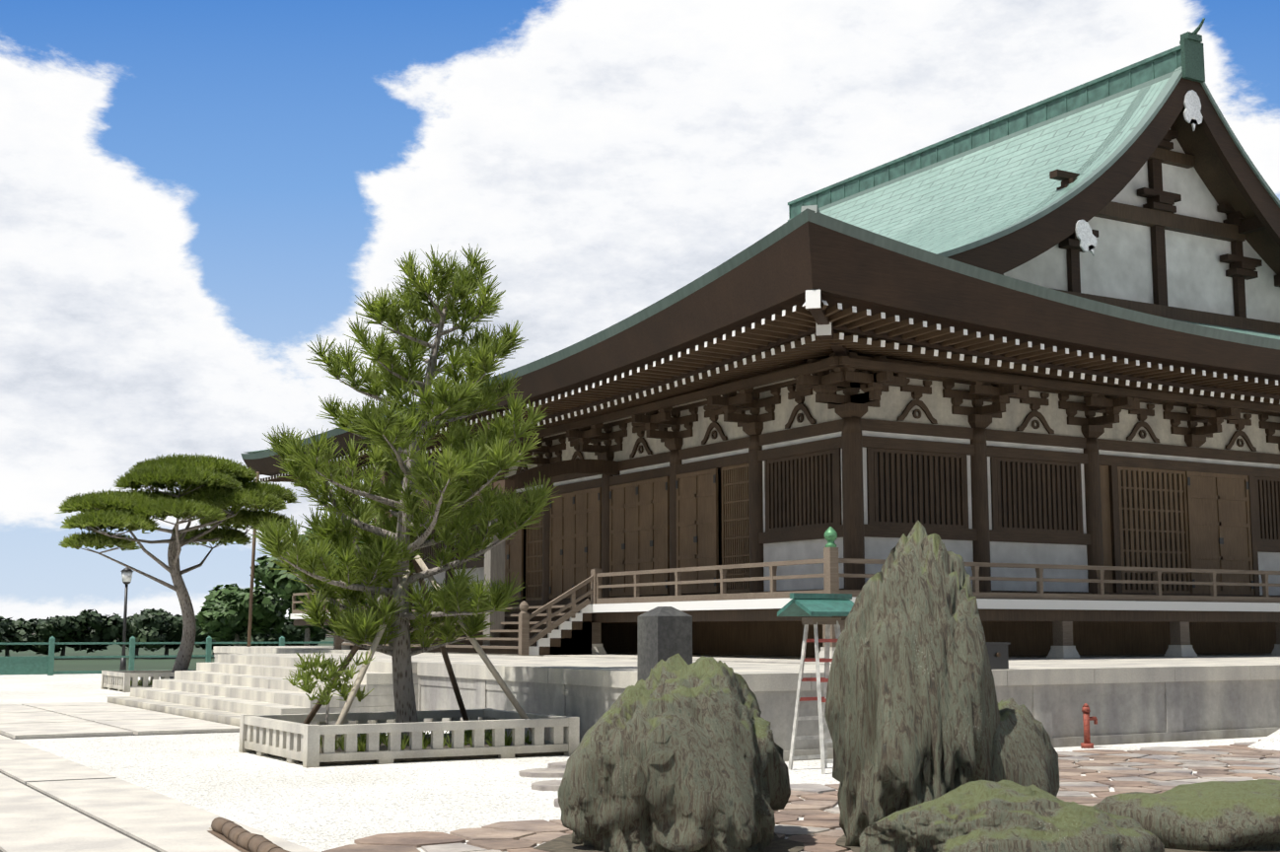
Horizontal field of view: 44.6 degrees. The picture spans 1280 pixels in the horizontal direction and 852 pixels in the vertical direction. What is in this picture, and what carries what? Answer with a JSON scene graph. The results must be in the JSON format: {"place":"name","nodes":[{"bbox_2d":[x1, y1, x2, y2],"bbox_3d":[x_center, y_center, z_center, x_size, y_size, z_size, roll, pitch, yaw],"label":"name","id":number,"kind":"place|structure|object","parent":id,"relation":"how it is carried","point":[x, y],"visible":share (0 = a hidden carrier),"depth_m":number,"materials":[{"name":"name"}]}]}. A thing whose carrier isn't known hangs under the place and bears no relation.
{"place":"outdoors","nodes":[
{"label":"outdoors","id":0,"kind":"place"},
{"bbox_2d":[0,637,333,671],"bbox_3d":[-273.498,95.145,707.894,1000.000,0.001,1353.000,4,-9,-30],"label":"ground","id":1,"kind":"structure","parent":0,"point":[94,664],"depth_m":111.58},
{"bbox_2d":[0,628,9,649],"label":"tree","id":2,"kind":"object","parent":1,"relation":"on","point":[3,639],"visible":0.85,"depth_m":108.30,"materials":[{"name":"green plant"}]},
{"bbox_2d":[0,615,74,656],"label":"bush","id":3,"kind":"object","parent":1,"relation":"on","point":[12,634],"visible":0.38,"depth_m":111.03,"materials":[{"name":"green plant"}]},
{"bbox_2d":[11,615,114,655],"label":"bush","id":4,"kind":"object","parent":1,"relation":"on","point":[57,628],"visible":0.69,"depth_m":110.91,"materials":[{"name":"green plant"}]},
{"bbox_2d":[65,608,182,658],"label":"bush","id":5,"kind":"object","parent":1,"relation":"on","point":[152,624],"visible":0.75,"depth_m":111.97,"materials":[{"name":"green plant"}]},
{"bbox_2d":[126,609,208,655],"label":"bush","id":6,"kind":"object","parent":1,"relation":"on","point":[133,629],"visible":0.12,"depth_m":114.99,"materials":[{"name":"green plant"}]},
{"bbox_2d":[177,629,233,654],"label":"tree","id":7,"kind":"object","parent":1,"relation":"on","point":[203,646],"visible":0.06,"depth_m":119.79,"materials":[{"name":"green plant"}]},
{"bbox_2d":[195,583,287,645],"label":"bush","id":8,"kind":"object","parent":1,"relation":"on","point":[222,615],"visible":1,"depth_m":88.57,"materials":[{"name":"green plant"}]},
{"bbox_2d":[202,620,321,645],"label":"tree","id":9,"kind":"object","parent":1,"relation":"on","point":[256,638],"visible":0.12,"depth_m":115.49,"materials":[{"name":"green plant"}]},
{"bbox_2d":[249,552,337,645],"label":"tree","id":10,"kind":"object","parent":1,"relation":"on","point":[281,585],"visible":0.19,"depth_m":84.62,"materials":[{"name":"green plant"}]},
{"bbox_2d":[266,618,334,645],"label":"tree","id":11,"kind":"object","parent":1,"relation":"on","point":[288,629],"visible":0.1,"depth_m":115.31,"materials":[{"name":"green plant"}]},
{"bbox_2d":[297,527,367,606],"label":"tree","id":12,"kind":"object","parent":1,"relation":"on","point":[328,553],"visible":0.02,"depth_m":85.10,"materials":[{"name":"green plant"}]},
{"bbox_2d":[0,673,1276,851],"bbox_3d":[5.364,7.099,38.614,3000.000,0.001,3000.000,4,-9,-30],"label":"ground","id":13,"kind":"structure","parent":0,"point":[320,809],"depth_m":21.12,"materials":[{"name":"white gravel"}]},
{"bbox_2d":[119,567,134,670],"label":"lamp post","id":14,"kind":"object","parent":13,"relation":"on","point":[126,574],"visible":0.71,"depth_m":74.74,"materials":[{"name":"grey metal"}]},
{"bbox_2d":[101,669,196,692],"bbox_3d":[-16.203,8.858,54.405,4.220,0.632,3.620,4,-9,-30],"label":"planter","id":15,"kind":"object","parent":13,"relation":"on","point":[118,680],"visible":0.38,"depth_m":52.59,"materials":[{"name":"stone"}]},
{"bbox_2d":[0,702,316,851],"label":"paving slabs","id":16,"kind":"structure","parent":13,"relation":"on","point":[49,802],"depth_m":18.55,"materials":[{"name":"stone"}]},
{"bbox_2d":[207,817,289,851],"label":"log","id":17,"kind":"object","parent":16,"relation":"on","point":[237,836],"visible":0.98,"depth_m":14.34,"materials":[{"name":"brown wood"}]},
{"bbox_2d":[0,636,333,675],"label":"green fence","id":18,"kind":"object","parent":13,"relation":"on","point":[38,665],"visible":0.5,"depth_m":71.88,"materials":[{"name":"teal metal"}]},
{"bbox_2d":[54,452,300,679],"bbox_3d":[-16.006,5.040,55.224,6.989,8.353,10.809,0,-8,3],"label":"umbrella pine","id":19,"kind":"object","parent":13,"relation":"on","point":[214,489],"visible":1,"depth_m":53.99,"materials":[{"name":"green plant"}]},
{"bbox_2d":[107,653,419,726],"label":"stone steps","id":20,"kind":"structure","parent":13,"relation":"on","point":[229,689],"depth_m":36.29,"materials":[{"name":"stone"}]},
{"bbox_2d":[130,555,546,751],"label":"tree support poles","id":21,"kind":"object","parent":13,"relation":"on","point":[334,674],"visible":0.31,"depth_m":25.06,"materials":[{"name":"brown wood"}]},
{"bbox_2d":[238,708,579,768],"bbox_3d":[-3.847,5.103,25.792,4.570,0.612,3.520,4,-9,-30],"label":"planter","id":22,"kind":"object","parent":13,"relation":"on","point":[291,738],"visible":0.9,"depth_m":24.62,"materials":[{"name":"stone"}]},
{"bbox_2d":[248,243,561,744],"bbox_3d":[-4.033,1.163,26.260,5.308,8.397,5.258,4,-9,-30],"label":"tall pine","id":23,"kind":"object","parent":22,"relation":"in","point":[385,551],"visible":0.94,"depth_m":25.90,"materials":[{"name":"green plant"}]},
{"bbox_2d":[637,606,692,680],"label":"stone pillar","id":24,"kind":"structure","parent":13,"relation":"on","point":[664,633],"depth_m":22.50,"materials":[{"name":"stone"}]},
{"bbox_2d":[213,645,1279,761],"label":"stone platform","id":25,"kind":"structure","parent":13,"relation":"on","point":[1141,698],"depth_m":28.67,"materials":[{"name":"stone"}]},
{"bbox_2d":[246,422,619,646],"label":"porch posts","id":26,"kind":"object","parent":25,"relation":"on","point":[494,563],"visible":0.23,"depth_m":48.16,"materials":[{"name":"brown wood"}]},
{"bbox_2d":[333,575,593,655],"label":"wooden steps","id":27,"kind":"structure","parent":25,"relation":"on","point":[540,627],"depth_m":43.93,"materials":[{"name":"brown wood"}]},
{"bbox_2d":[289,597,1279,658],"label":"veranda","id":28,"kind":"object","parent":25,"relation":"on","point":[1060,628],"visible":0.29,"depth_m":41.79,"materials":[{"name":"brown wood"}]},
{"bbox_2d":[291,526,1279,613],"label":"veranda railing","id":29,"kind":"object","parent":28,"relation":"on","point":[830,560],"visible":0.77,"depth_m":38.97,"materials":[{"name":"brown wood"}]},
{"bbox_2d":[408,417,1279,609],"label":"hall walls","id":30,"kind":"structure","parent":28,"relation":"on","point":[863,488],"depth_m":43.66,"materials":[{"name":"brown wood"}]},
{"bbox_2d":[359,352,1279,481],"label":"brackets","id":31,"kind":"object","parent":30,"relation":"on","point":[832,387],"visible":0.69,"depth_m":42.95,"materials":[{"name":"brown wood"}]},
{"bbox_2d":[240,208,1279,486],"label":"roof eaves","id":32,"kind":"object","parent":31,"relation":"on","point":[799,289],"visible":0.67,"depth_m":37.51,"materials":[{"name":"brown wood"}]},
{"bbox_2d":[246,77,1279,453],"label":"upper roof","id":33,"kind":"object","parent":31,"relation":"on","point":[972,196],"visible":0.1,"depth_m":48.53,"materials":[{"name":"teal metal"}]},
{"bbox_2d":[787,17,1279,334],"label":"roof gable","id":34,"kind":"structure","parent":33,"relation":"on","point":[1063,220],"depth_m":47.31,"materials":[{"name":"brown wood"}]},
{"bbox_2d":[986,641,1010,669],"bbox_3d":[5.832,3.980,27.027,1.060,0.460,0.570,4,-9,-30],"label":"metal box","id":35,"kind":"object","parent":25,"relation":"on","point":[998,654],"visible":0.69,"depth_m":26.95,"materials":[{"name":"grey metal"}]},
{"bbox_2d":[321,739,1279,851],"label":"flagstones","id":36,"kind":"object","parent":13,"relation":"on","point":[1152,770],"visible":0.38,"depth_m":19.63,"materials":[{"name":"brown stone"}]},
{"bbox_2d":[534,832,1279,851],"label":"ground","id":37,"kind":"structure","parent":36,"relation":"on","point":[563,843],"depth_m":14.32,"materials":[{"name":"stone"}]},
{"bbox_2d":[557,653,790,851],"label":"boulder","id":38,"kind":"object","parent":37,"relation":"on","point":[675,752],"visible":1,"depth_m":13.93,"materials":[{"name":"grey stone"}]},
{"bbox_2d":[824,520,999,846],"bbox_3d":[2.673,2.828,14.883,1.484,3.859,1.992,-4,-9,31],"label":"standing rock","id":39,"kind":"object","parent":37,"relation":"on","point":[912,715],"visible":0.85,"depth_m":14.41,"materials":[{"name":"grey stone"}]},
{"bbox_2d":[858,780,1164,851],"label":"mossy rock","id":40,"kind":"object","parent":37,"relation":"on","point":[1001,816],"visible":1,"depth_m":12.20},
{"bbox_2d":[997,698,1060,796],"bbox_3d":[3.745,3.654,16.398,1.067,1.572,1.321,-7,-10,42],"label":"rock","id":41,"kind":"object","parent":37,"relation":"on","point":[1011,703],"visible":0.12,"depth_m":16.47,"materials":[{"name":"grey stone"}]},
{"bbox_2d":[1092,779,1279,851],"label":"rock","id":42,"kind":"object","parent":37,"relation":"on","point":[1224,816],"visible":0.79,"depth_m":14.24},
{"bbox_2d":[1247,728,1279,750],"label":"gravel cone","id":43,"kind":"object","parent":36,"relation":"on","point":[1271,742],"visible":0.9,"depth_m":26.55,"materials":[{"name":"white gravel"}]},
{"bbox_2d":[777,592,853,774],"bbox_3d":[2.660,3.726,22.741,1.060,2.554,0.877,4,-9,-30],"label":"omikuji rack","id":44,"kind":"object","parent":13,"relation":"on","point":[819,604],"visible":0.73,"depth_m":22.78,"materials":[{"name":"metal"}]},
{"bbox_2d":[1080,703,1097,748],"bbox_3d":[7.784,5.194,27.057,0.297,0.760,0.215,-2,-8,11],"label":"standpipe","id":45,"kind":"object","parent":13,"relation":"on","point":[1087,719],"visible":1,"depth_m":27.03,"materials":[{"name":"red metal"}]},
{"bbox_2d":[0,0,1279,623],"label":"sky","id":46,"kind":"structure","parent":0,"point":[193,193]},
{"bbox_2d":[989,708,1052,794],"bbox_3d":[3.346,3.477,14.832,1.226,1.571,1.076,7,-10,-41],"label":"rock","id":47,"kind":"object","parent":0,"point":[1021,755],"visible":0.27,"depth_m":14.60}
]}

